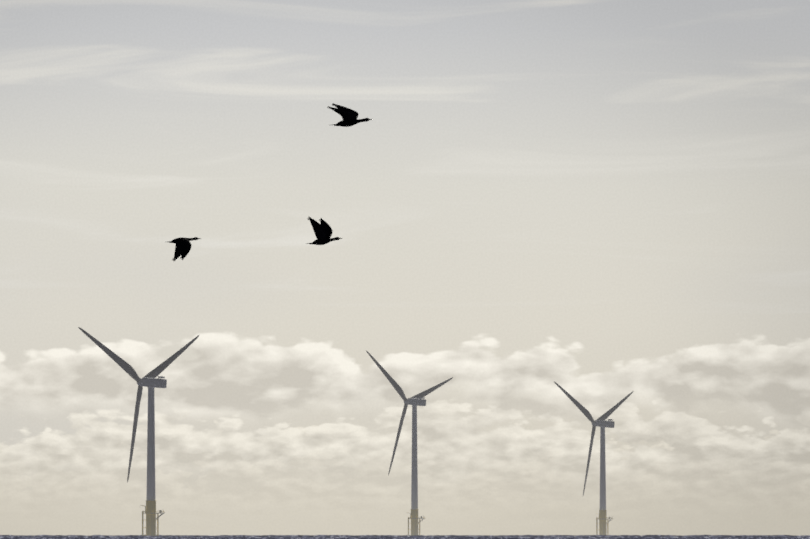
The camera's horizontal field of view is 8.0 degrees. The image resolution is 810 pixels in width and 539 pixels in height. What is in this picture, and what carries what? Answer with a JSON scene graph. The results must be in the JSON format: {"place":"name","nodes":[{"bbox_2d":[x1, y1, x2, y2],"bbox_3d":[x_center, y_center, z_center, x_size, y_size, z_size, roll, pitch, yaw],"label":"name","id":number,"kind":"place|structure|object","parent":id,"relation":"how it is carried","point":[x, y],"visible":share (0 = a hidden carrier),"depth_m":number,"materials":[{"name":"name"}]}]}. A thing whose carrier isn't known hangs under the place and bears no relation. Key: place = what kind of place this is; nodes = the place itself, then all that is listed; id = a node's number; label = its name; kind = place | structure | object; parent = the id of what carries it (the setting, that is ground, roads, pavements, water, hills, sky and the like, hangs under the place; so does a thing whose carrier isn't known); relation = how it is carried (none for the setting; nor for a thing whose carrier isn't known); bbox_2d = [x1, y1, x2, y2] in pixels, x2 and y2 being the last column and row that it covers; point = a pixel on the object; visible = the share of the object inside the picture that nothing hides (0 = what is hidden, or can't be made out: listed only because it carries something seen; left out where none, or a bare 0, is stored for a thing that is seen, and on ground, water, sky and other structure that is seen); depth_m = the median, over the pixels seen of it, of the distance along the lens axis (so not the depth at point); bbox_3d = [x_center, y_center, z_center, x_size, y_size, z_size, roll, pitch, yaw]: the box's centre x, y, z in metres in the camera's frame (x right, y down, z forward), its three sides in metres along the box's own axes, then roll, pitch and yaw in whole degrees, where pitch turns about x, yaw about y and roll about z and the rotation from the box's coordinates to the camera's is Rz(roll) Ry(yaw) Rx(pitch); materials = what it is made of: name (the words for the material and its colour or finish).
{"place":"outdoors","nodes":[
{"label":"outdoors","id":0,"kind":"place"},
{"bbox_2d":[169,237,200,260],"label":"bird","id":1,"kind":"object","parent":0,"point":[182,247],"visible":1,"depth_m":159.99},
{"bbox_2d":[307,217,342,244],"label":"bird","id":2,"kind":"object","parent":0,"point":[323,231],"visible":1,"depth_m":150.07},
{"bbox_2d":[327,103,372,126],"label":"bird","id":3,"kind":"object","parent":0,"point":[349,116],"visible":1,"depth_m":134.21},
{"bbox_2d":[0,535,809,538],"bbox_3d":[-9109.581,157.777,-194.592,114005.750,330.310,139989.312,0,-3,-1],"label":"sea","id":4,"kind":"structure","parent":0,"point":[407,537],"depth_m":2456.88,"materials":[{"name":"liquid"}]},
{"bbox_2d":[78,327,198,535],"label":"turbine","id":5,"kind":"object","parent":4,"relation":"in","point":[150,381],"visible":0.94,"depth_m":2996.23,"materials":[{"name":"paint"}]},
{"bbox_2d":[366,351,452,535],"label":"turbine","id":6,"kind":"object","parent":4,"relation":"in","point":[419,399],"visible":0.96,"depth_m":4007.88,"materials":[{"name":"paint"}]},
{"bbox_2d":[554,382,632,534],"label":"turbine","id":7,"kind":"object","parent":4,"relation":"in","point":[601,422],"visible":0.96,"depth_m":4119.60,"materials":[{"name":"paint"}]},
{"bbox_2d":[0,0,809,535],"label":"sky","id":8,"kind":"structure","parent":0,"point":[604,201],"materials":[{"name":"grey"}]}
]}

